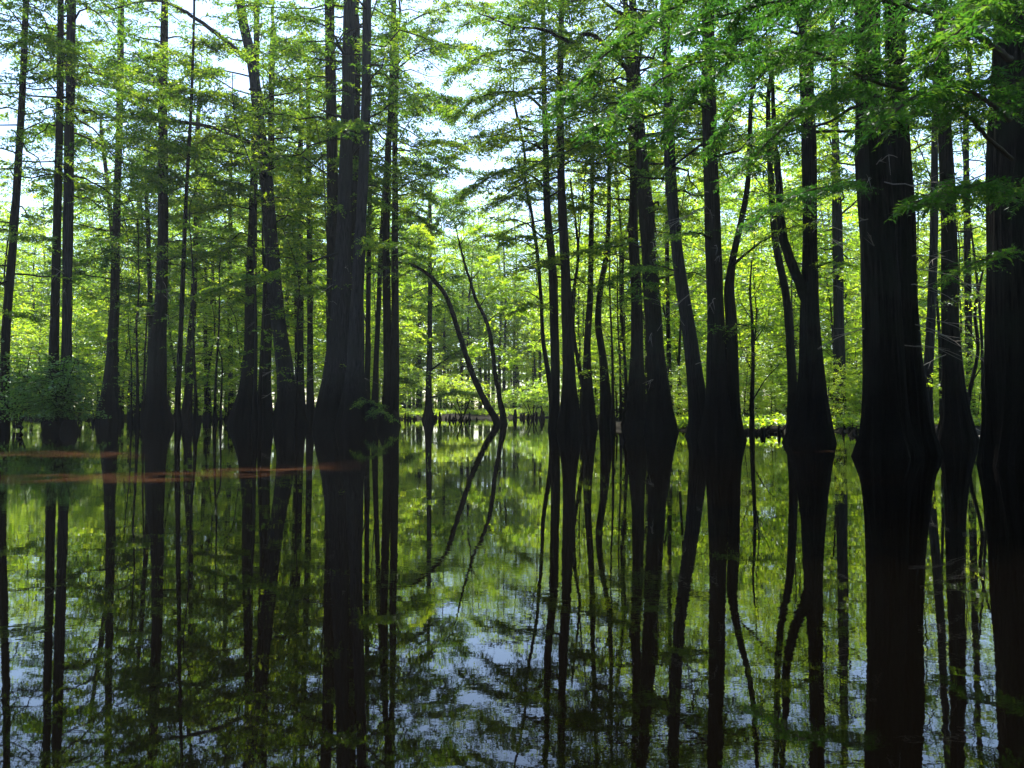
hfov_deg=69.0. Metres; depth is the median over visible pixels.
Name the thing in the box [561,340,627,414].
understory tree
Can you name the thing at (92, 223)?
cypress tree
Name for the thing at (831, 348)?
understory tree
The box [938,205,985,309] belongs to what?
background cypress
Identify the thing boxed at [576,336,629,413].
understory tree
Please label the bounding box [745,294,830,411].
understory tree
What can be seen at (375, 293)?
background cypress
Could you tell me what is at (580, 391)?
thin tree
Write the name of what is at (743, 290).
background cypress
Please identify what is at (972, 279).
thin tree
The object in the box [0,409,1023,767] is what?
water
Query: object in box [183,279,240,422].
thin tree
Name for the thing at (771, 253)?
thin tree
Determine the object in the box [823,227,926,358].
background cypress
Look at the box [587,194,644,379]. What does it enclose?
thin tree
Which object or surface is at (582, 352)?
understory tree
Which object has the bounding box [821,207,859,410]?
background cypress
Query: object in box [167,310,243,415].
understory tree
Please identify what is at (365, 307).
background cypress
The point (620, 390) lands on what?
thin tree
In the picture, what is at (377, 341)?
cypress tree
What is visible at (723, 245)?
background cypress
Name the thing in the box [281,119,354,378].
thin tree
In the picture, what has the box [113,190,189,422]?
thin tree
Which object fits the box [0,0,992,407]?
sky
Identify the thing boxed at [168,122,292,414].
cypress tree
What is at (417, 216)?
cypress tree
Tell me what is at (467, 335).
background cypress
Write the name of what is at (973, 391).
understory tree
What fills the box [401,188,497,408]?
background cypress
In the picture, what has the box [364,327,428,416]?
understory tree
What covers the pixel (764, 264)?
background cypress
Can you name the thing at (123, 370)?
understory tree
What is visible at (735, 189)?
cypress tree
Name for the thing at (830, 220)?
background cypress
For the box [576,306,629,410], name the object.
understory tree
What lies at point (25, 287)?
background cypress
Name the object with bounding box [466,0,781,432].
cypress tree
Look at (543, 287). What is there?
thin tree
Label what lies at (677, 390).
understory tree
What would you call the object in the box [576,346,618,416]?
understory tree
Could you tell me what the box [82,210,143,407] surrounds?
thin tree
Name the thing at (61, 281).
background cypress
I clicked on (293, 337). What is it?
understory tree
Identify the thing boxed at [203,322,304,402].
understory tree
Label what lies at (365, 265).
background cypress
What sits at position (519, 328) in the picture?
background cypress
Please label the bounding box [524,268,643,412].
understory tree
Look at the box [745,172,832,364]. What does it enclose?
background cypress
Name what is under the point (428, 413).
cypress tree
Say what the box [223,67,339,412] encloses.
cypress tree
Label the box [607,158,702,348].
background cypress
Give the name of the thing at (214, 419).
thin tree
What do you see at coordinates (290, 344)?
understory tree
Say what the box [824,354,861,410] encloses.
understory tree
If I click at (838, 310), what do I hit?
cypress tree
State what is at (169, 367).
understory tree
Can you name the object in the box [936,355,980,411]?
understory tree
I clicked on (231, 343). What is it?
understory tree
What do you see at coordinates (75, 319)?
understory tree
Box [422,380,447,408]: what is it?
understory tree
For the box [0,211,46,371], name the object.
background cypress
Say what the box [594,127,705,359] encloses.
background cypress
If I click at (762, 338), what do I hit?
understory tree
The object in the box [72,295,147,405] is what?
understory tree
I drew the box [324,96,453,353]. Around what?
background cypress
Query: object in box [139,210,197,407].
background cypress
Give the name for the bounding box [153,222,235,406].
background cypress
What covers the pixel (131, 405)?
thin tree
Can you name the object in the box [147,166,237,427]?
thin tree
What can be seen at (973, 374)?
sapling
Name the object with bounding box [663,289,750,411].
understory tree
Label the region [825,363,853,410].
understory tree
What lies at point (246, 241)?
background cypress
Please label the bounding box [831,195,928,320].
background cypress
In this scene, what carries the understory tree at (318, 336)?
on the bank at (418, 416)
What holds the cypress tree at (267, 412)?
on the water
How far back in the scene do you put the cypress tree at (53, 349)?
35.64 m
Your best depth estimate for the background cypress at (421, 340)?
119.11 m
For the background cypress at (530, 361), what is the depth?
124.22 m
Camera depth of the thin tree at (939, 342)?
36.61 m
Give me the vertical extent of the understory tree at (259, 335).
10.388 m
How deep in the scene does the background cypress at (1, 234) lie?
102.92 m
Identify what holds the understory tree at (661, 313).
on the bank at (618, 425)
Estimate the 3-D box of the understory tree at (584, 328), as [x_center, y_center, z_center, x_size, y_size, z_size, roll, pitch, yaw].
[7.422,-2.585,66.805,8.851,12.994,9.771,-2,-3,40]
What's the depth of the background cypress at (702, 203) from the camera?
62.09 m
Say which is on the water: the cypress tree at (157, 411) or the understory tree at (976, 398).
the cypress tree at (157, 411)
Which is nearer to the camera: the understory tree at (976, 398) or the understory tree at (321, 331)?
the understory tree at (976, 398)
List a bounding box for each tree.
[0,0,149,430]
[0,0,161,425]
[0,0,164,428]
[0,163,61,375]
[0,271,22,367]
[0,273,72,404]
[0,304,95,420]
[0,305,61,419]
[0,312,47,395]
[1,0,243,422]
[10,307,94,420]
[12,303,106,402]
[13,318,61,415]
[34,1,291,425]
[38,268,144,408]
[41,332,120,420]
[45,252,101,397]
[47,296,132,415]
[50,119,155,420]
[60,274,146,409]
[60,317,142,407]
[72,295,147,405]
[73,261,187,419]
[74,0,341,425]
[75,342,125,415]
[77,266,195,419]
[79,179,188,424]
[79,189,190,417]
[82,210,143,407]
[86,304,196,420]
[87,181,195,389]
[87,234,242,419]
[98,280,149,421]
[104,0,281,426]
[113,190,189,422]
[120,334,184,404]
[121,48,257,420]
[125,355,183,406]
[128,0,341,424]
[133,249,273,420]
[133,316,211,409]
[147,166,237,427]
[161,0,366,424]
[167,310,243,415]
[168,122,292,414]
[169,320,219,408]
[181,289,276,405]
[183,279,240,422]
[183,279,291,404]
[185,196,245,423]
[188,0,458,428]
[193,323,259,414]
[195,342,233,410]
[196,332,259,407]
[203,73,297,427]
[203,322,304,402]
[205,309,294,409]
[215,93,313,426]
[222,189,325,381]
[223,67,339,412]
[225,0,431,347]
[229,34,379,421]
[233,332,294,410]
[250,0,485,429]
[257,232,409,397]
[266,230,327,427]
[271,313,325,397]
[271,314,322,399]
[271,321,324,405]
[272,274,305,385]
[276,0,439,288]
[278,0,485,424]
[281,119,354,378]
[289,327,382,398]
[290,273,373,401]
[296,206,374,376]
[305,138,446,407]
[305,292,399,389]
[323,177,445,423]
[336,0,496,424]
[364,171,494,419]
[364,235,399,401]
[364,253,404,377]
[364,281,435,404]
[364,286,435,410]
[364,324,440,418]
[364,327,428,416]
[371,224,500,423]
[402,361,439,408]
[417,351,461,409]
[420,0,625,429]
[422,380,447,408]
[423,0,684,430]
[431,222,539,423]
[444,369,487,410]
[450,77,609,421]
[453,381,476,409]
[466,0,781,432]
[477,378,505,406]
[489,350,535,408]
[490,393,508,409]
[495,66,702,427]
[499,0,764,436]
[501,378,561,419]
[505,88,682,427]
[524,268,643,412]
[526,0,760,428]
[529,0,960,458]
[529,174,592,380]
[535,283,629,406]
[537,120,616,377]
[537,285,629,406]
[540,377,561,411]
[548,331,628,398]
[554,239,597,414]
[560,132,669,404]
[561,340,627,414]
[570,0,1023,468]
[571,162,636,428]
[574,115,757,412]
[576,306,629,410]
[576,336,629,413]
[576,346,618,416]
[577,312,646,420]
[579,241,706,410]
[581,191,642,420]
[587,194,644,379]
[588,0,853,440]
[605,203,681,401]
[606,296,676,403]
[607,171,678,363]
[612,205,704,369]
[616,309,705,398]
[618,255,677,371]
[626,291,706,411]
[642,141,723,416]
[644,210,789,410]
[646,14,855,431]
[646,375,686,415]
[651,6,855,440]
[659,6,945,443]
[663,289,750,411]
[664,315,747,409]
[667,363,705,413]
[673,314,758,395]
[675,336,748,408]
[683,266,799,408]
[691,225,830,415]
[702,281,784,414]
[705,371,758,409]
[723,232,860,412]
[737,230,778,380]
[738,325,783,415]
[738,347,779,416]
[739,364,769,413]
[740,0,984,455]
[741,244,860,388]
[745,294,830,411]
[746,159,801,375]
[747,345,798,416]
[748,256,861,413]
[748,351,785,413]
[752,8,938,415]
[754,382,786,415]
[757,204,822,381]
[762,244,827,379]
[770,348,830,411]
[777,286,861,401]
[797,319,861,407]
[817,0,991,427]
[821,309,861,416]
[822,283,920,380]
[823,318,861,414]
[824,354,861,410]
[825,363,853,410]
[827,337,861,408]
[827,360,861,413]
[829,365,861,416]
[832,231,984,402]
[845,143,927,354]
[846,267,973,378]
[846,281,937,361]
[846,356,861,413]
[848,375,861,413]
[853,3,991,442]
[906,12,991,414]
[910,113,963,348]
[910,123,981,414]
[916,78,985,416]
[917,201,985,387]
[918,268,982,411]
[918,290,938,386]
[921,246,985,397]
[921,309,984,408]
[922,316,983,409]
[922,349,941,416]
[933,360,938,410]
[933,389,938,414]
[935,330,980,412]
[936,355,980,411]
[937,202,984,366]
[939,126,985,323]
[964,347,980,412]
[968,374,980,413]
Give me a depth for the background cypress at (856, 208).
77.22 m
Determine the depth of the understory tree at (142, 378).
70.68 m
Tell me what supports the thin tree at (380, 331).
on the water
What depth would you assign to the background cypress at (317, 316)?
100.53 m
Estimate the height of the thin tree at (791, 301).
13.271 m
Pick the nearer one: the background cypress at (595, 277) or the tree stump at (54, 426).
the tree stump at (54, 426)
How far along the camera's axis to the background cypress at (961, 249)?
102.22 m
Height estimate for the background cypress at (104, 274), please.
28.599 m
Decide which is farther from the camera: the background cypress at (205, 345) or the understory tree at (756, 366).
the background cypress at (205, 345)
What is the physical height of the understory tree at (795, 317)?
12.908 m
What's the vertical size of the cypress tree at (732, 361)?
15.202 m
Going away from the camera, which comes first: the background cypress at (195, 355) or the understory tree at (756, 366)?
the understory tree at (756, 366)
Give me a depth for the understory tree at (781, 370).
38.30 m
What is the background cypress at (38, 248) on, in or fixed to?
on the bank at (418, 416)
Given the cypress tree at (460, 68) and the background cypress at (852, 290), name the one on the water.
the cypress tree at (460, 68)
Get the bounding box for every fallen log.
[0,390,23,430]
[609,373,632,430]
[744,423,785,432]
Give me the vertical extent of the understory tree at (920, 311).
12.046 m
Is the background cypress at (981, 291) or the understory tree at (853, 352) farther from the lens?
the background cypress at (981, 291)
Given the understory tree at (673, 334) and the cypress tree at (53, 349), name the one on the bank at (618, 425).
the understory tree at (673, 334)
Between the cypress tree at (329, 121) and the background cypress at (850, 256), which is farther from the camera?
the background cypress at (850, 256)
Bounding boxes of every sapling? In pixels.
[734,256,786,433]
[926,270,985,404]
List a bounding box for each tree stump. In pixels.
[42,421,59,431]
[59,420,78,432]
[377,410,399,425]
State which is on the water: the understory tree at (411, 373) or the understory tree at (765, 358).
the understory tree at (411, 373)
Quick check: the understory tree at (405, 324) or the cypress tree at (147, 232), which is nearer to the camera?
the cypress tree at (147, 232)
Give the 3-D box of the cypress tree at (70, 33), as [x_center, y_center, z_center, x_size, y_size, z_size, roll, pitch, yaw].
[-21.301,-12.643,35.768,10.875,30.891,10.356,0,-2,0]
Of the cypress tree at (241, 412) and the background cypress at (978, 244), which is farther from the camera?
the background cypress at (978, 244)
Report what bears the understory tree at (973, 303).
on the bank at (618, 425)
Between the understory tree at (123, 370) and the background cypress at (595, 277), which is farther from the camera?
the background cypress at (595, 277)
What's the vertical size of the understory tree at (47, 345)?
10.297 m
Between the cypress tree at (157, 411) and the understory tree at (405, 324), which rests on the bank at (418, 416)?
the understory tree at (405, 324)
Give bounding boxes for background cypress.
[0,157,76,352]
[0,159,45,330]
[0,180,82,352]
[0,194,35,338]
[0,206,74,366]
[0,207,75,403]
[0,210,60,374]
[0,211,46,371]
[22,223,105,376]
[23,198,83,340]
[30,166,128,369]
[40,155,169,354]
[40,196,130,409]
[73,149,197,391]
[75,199,143,359]
[85,208,153,362]
[128,136,260,419]
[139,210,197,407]
[153,207,233,403]
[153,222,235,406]
[168,150,261,414]
[169,188,233,410]
[173,162,260,407]
[184,209,246,411]
[197,176,290,377]
[208,135,324,340]
[225,174,326,386]
[234,131,326,352]
[261,200,326,372]
[280,164,416,355]
[304,271,325,368]
[321,250,401,364]
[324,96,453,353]
[364,198,434,362]
[364,210,415,371]
[365,223,440,408]
[371,177,446,353]
[381,197,466,407]
[382,209,467,409]
[382,265,432,408]
[399,208,471,405]
[399,240,451,390]
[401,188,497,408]
[404,255,460,406]
[417,188,513,408]
[419,252,472,387]
[425,209,511,408]
[425,286,472,408]
[438,198,510,408]
[439,260,502,409]
[442,189,522,409]
[450,242,498,409]
[460,191,544,387]
[462,202,549,407]
[471,181,547,408]
[483,178,584,407]
[489,286,537,390]
[490,321,530,400]
[502,248,548,407]
[506,253,561,406]
[511,202,583,375]
[518,247,582,390]
[520,167,624,381]
[535,249,608,388]
[552,59,704,417]
[558,195,625,355]
[559,211,630,385]
[581,105,722,349]
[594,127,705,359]
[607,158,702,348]
[641,81,788,344]
[657,215,706,370]
[659,156,775,368]
[662,224,706,410]
[665,167,739,337]
[682,147,773,359]
[690,75,854,414]
[692,129,801,414]
[697,224,751,360]
[722,6,884,323]
[724,184,798,367]
[733,175,779,409]
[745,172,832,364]
[764,250,831,375]
[766,117,924,414]
[767,128,860,344]
[767,138,859,398]
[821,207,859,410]
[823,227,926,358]
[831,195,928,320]
[843,135,974,322]
[846,138,961,355]
[916,179,985,403]
[918,199,985,372]
[919,212,983,353]
[926,203,985,362]
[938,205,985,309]
[957,177,984,289]
[958,148,985,299]
[962,229,985,348]
[963,207,985,362]
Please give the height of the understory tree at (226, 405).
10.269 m
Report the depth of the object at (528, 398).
69.57 m
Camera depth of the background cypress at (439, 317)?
123.90 m
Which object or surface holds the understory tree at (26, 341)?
on the water
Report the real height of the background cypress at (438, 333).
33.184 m
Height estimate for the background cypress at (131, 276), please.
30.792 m
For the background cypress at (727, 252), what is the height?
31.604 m
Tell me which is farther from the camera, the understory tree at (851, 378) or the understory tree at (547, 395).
the understory tree at (547, 395)
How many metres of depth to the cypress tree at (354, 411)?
37.06 m
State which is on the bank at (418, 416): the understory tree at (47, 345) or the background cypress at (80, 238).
the background cypress at (80, 238)
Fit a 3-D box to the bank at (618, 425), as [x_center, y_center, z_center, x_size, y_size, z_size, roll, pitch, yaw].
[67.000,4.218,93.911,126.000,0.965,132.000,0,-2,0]
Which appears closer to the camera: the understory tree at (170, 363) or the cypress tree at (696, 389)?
the cypress tree at (696, 389)
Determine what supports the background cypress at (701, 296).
on the bank at (618, 425)
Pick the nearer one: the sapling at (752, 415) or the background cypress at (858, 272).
the sapling at (752, 415)
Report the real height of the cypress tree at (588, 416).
19.680 m
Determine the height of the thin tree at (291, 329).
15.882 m
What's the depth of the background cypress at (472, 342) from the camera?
126.12 m
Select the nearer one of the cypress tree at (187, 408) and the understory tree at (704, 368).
the understory tree at (704, 368)
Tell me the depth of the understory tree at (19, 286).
66.66 m
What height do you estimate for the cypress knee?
0.703 m
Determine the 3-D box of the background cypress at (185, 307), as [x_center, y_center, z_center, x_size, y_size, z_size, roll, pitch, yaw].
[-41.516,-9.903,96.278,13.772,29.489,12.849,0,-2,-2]
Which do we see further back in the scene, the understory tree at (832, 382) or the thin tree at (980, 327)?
the understory tree at (832, 382)
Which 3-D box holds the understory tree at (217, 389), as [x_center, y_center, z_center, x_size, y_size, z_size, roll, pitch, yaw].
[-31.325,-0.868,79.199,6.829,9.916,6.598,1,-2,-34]
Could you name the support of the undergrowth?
on the bank at (418, 416)
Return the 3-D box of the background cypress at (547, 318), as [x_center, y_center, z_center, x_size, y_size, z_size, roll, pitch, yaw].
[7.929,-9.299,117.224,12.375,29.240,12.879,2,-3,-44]
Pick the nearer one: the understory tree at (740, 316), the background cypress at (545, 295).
the understory tree at (740, 316)
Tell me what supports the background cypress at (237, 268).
on the bank at (418, 416)
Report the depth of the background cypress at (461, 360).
111.92 m
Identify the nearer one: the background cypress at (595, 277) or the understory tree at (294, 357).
the understory tree at (294, 357)
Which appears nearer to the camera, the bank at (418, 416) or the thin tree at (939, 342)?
the thin tree at (939, 342)
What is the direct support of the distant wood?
on the water
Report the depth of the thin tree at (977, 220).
43.44 m
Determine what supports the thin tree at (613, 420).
on the bank at (618, 425)
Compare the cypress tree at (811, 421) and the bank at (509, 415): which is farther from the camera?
the bank at (509, 415)
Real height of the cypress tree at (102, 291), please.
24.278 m
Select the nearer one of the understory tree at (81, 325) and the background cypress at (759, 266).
the understory tree at (81, 325)
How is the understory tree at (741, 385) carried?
on the bank at (618, 425)
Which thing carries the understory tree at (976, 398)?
on the bank at (618, 425)
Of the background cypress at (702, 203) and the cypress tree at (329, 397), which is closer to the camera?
the cypress tree at (329, 397)
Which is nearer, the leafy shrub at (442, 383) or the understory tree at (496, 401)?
the leafy shrub at (442, 383)
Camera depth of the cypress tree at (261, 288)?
62.10 m
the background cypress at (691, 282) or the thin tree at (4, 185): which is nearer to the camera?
the thin tree at (4, 185)
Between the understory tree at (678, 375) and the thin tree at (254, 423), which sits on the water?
the thin tree at (254, 423)
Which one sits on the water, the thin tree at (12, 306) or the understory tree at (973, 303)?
the thin tree at (12, 306)
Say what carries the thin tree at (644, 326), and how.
on the bank at (618, 425)
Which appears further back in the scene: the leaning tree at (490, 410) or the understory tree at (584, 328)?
the understory tree at (584, 328)
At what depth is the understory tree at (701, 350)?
59.23 m
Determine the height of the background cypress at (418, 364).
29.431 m
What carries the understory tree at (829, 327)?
on the bank at (618, 425)
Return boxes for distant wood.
[12,293,980,410]
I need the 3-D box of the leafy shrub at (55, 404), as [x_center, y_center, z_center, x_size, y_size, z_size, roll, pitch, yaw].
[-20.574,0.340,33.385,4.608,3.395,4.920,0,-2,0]
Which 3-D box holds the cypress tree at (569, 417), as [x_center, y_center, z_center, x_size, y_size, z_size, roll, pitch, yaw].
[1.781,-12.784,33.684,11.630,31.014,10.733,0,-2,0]
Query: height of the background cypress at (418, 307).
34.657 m
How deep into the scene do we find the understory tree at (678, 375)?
39.70 m
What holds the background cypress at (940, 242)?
on the bank at (618, 425)
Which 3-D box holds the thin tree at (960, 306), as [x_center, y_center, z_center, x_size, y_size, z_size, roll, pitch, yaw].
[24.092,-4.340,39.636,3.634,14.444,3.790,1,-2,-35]
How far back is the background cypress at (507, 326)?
117.83 m
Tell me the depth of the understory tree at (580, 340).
57.26 m
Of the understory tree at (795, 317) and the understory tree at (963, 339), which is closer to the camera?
the understory tree at (795, 317)
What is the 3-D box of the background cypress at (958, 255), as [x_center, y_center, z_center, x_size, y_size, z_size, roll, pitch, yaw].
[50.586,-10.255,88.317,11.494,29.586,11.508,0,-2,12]
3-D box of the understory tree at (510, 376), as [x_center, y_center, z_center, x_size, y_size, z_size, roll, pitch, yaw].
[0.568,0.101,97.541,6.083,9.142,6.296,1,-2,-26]
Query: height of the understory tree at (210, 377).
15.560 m
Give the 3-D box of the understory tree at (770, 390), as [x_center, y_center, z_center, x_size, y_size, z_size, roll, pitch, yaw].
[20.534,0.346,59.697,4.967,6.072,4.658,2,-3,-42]
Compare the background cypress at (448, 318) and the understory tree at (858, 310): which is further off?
the background cypress at (448, 318)
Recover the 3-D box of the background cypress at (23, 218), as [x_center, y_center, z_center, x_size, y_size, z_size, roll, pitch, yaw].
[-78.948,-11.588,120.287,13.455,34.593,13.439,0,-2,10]
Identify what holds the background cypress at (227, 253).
on the bank at (418, 416)
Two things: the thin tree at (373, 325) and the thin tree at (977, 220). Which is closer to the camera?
the thin tree at (977, 220)
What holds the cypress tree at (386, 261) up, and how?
on the water
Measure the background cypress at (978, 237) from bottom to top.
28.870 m
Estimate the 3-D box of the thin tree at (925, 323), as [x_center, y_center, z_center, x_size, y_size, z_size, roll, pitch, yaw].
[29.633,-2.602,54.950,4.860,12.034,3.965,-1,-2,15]
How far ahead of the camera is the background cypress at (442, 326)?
139.30 m
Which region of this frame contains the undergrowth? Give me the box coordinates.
[10,406,981,429]
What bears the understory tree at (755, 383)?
on the bank at (618, 425)
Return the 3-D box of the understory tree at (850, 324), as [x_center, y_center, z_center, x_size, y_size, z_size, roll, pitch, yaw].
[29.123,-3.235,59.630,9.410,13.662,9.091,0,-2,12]
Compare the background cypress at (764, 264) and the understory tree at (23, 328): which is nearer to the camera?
the understory tree at (23, 328)
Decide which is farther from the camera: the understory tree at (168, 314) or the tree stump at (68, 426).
the understory tree at (168, 314)
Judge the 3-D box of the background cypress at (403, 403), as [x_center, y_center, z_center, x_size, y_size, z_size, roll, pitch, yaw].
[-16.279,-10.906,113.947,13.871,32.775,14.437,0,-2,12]
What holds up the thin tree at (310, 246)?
on the water
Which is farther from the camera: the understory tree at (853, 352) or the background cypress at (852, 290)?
the background cypress at (852, 290)
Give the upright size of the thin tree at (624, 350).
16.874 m
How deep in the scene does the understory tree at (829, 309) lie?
43.36 m
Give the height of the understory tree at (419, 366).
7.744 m
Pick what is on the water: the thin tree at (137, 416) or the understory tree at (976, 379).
the thin tree at (137, 416)
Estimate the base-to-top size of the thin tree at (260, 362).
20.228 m
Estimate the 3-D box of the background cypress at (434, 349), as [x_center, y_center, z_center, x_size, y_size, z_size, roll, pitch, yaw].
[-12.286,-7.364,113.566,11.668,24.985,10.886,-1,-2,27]
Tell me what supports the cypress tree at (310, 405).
on the water
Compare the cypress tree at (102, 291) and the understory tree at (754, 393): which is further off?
the cypress tree at (102, 291)
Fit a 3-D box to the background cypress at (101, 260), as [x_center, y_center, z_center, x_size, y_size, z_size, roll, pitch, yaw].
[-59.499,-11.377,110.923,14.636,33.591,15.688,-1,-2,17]
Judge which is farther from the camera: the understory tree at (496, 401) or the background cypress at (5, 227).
the background cypress at (5, 227)
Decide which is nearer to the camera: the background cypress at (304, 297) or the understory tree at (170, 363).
the understory tree at (170, 363)
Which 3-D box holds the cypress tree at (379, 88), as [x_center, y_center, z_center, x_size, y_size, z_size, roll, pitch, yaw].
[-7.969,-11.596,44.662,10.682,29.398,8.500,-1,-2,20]
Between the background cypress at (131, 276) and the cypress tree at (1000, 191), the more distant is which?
the background cypress at (131, 276)
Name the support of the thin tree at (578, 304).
on the water
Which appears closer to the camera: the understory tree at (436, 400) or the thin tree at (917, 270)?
the thin tree at (917, 270)
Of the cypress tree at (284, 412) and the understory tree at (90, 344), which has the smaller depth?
the cypress tree at (284, 412)
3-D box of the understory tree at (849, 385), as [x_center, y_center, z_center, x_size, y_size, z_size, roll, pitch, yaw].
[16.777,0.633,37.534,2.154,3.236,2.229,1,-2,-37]
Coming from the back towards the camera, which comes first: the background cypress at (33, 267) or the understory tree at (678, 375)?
the background cypress at (33, 267)
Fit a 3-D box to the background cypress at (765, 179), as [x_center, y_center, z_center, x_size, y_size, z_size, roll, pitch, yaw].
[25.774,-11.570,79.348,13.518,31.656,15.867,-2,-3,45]
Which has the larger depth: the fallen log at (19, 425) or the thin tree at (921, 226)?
the thin tree at (921, 226)
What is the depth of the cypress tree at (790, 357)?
27.54 m
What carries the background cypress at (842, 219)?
on the bank at (618, 425)
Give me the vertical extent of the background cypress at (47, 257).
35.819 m
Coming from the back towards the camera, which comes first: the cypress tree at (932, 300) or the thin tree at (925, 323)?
the thin tree at (925, 323)
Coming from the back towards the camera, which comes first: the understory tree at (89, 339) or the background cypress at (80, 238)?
the background cypress at (80, 238)
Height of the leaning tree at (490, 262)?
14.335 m
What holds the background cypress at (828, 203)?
on the bank at (618, 425)
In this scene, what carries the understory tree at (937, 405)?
on the bank at (618, 425)
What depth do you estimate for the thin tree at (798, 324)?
54.65 m
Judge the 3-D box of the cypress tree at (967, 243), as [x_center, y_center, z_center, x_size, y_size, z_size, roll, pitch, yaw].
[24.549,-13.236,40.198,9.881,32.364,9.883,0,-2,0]
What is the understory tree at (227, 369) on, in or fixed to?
on the bank at (418, 416)
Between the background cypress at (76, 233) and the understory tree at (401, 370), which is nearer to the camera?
the understory tree at (401, 370)
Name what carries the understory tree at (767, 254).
on the bank at (618, 425)
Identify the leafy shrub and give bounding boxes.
[0,339,78,428]
[0,355,111,424]
[420,375,495,418]
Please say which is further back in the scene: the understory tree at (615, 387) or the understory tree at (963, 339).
the understory tree at (963, 339)
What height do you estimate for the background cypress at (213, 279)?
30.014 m
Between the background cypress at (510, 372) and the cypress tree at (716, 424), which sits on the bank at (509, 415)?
the background cypress at (510, 372)
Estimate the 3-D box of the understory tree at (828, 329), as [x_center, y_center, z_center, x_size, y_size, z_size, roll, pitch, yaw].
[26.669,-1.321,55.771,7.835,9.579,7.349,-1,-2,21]
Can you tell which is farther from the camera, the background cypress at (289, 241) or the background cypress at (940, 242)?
the background cypress at (940, 242)
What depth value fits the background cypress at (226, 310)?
107.66 m
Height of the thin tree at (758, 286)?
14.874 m
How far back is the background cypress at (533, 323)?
92.42 m
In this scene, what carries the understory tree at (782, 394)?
on the bank at (618, 425)
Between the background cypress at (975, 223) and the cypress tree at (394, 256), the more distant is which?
the background cypress at (975, 223)
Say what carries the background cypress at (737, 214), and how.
on the bank at (618, 425)
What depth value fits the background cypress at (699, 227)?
101.96 m
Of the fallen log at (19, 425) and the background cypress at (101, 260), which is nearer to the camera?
the fallen log at (19, 425)
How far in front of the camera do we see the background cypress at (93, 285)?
86.99 m
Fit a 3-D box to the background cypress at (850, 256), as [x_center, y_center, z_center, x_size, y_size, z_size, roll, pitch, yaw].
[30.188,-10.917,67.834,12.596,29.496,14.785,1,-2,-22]
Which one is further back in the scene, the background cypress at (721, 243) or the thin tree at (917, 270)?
the background cypress at (721, 243)
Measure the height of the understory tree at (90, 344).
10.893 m
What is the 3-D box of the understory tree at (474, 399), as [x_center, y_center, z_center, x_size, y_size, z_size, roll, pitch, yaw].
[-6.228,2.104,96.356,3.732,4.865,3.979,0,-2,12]
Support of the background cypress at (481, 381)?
on the bank at (509, 415)
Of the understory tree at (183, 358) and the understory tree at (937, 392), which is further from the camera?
the understory tree at (183, 358)
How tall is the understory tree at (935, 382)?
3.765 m
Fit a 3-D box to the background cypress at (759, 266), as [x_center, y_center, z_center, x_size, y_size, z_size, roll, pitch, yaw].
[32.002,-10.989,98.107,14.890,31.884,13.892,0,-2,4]
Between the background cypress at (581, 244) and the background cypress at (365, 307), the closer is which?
the background cypress at (581, 244)
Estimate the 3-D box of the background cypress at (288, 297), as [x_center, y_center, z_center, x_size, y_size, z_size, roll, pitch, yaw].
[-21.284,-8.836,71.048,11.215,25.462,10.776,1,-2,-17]
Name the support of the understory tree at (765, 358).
on the bank at (618, 425)
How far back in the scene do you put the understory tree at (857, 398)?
40.30 m
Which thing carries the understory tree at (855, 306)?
on the bank at (618, 425)
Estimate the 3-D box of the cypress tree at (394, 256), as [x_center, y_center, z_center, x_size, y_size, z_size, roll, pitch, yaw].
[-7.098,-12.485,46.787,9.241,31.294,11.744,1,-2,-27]
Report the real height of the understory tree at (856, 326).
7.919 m
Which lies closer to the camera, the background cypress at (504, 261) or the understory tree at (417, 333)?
the understory tree at (417, 333)
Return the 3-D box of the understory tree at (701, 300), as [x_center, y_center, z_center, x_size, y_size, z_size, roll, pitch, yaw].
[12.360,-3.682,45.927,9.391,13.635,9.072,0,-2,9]
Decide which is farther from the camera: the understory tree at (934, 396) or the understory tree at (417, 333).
the understory tree at (417, 333)
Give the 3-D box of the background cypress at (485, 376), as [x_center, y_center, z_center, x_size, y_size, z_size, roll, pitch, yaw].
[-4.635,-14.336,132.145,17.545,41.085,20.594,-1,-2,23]
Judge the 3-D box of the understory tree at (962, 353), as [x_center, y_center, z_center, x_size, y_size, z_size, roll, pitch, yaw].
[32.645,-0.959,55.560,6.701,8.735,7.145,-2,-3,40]
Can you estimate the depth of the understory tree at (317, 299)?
60.30 m
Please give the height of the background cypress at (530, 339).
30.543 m
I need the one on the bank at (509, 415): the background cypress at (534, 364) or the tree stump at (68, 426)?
the background cypress at (534, 364)
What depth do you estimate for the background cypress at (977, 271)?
81.51 m
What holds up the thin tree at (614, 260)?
on the bank at (618, 425)
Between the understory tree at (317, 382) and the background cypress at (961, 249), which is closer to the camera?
the understory tree at (317, 382)
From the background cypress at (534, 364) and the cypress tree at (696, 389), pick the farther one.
the background cypress at (534, 364)
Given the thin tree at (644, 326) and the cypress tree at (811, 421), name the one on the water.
the cypress tree at (811, 421)
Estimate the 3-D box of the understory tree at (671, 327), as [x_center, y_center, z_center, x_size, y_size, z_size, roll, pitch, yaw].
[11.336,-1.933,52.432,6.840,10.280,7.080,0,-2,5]
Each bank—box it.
[24,414,463,418]
[422,411,937,417]
[596,414,980,431]
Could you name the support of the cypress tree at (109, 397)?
on the water
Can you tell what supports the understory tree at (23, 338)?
on the bank at (418, 416)
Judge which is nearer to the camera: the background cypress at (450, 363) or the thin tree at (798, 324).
the thin tree at (798, 324)

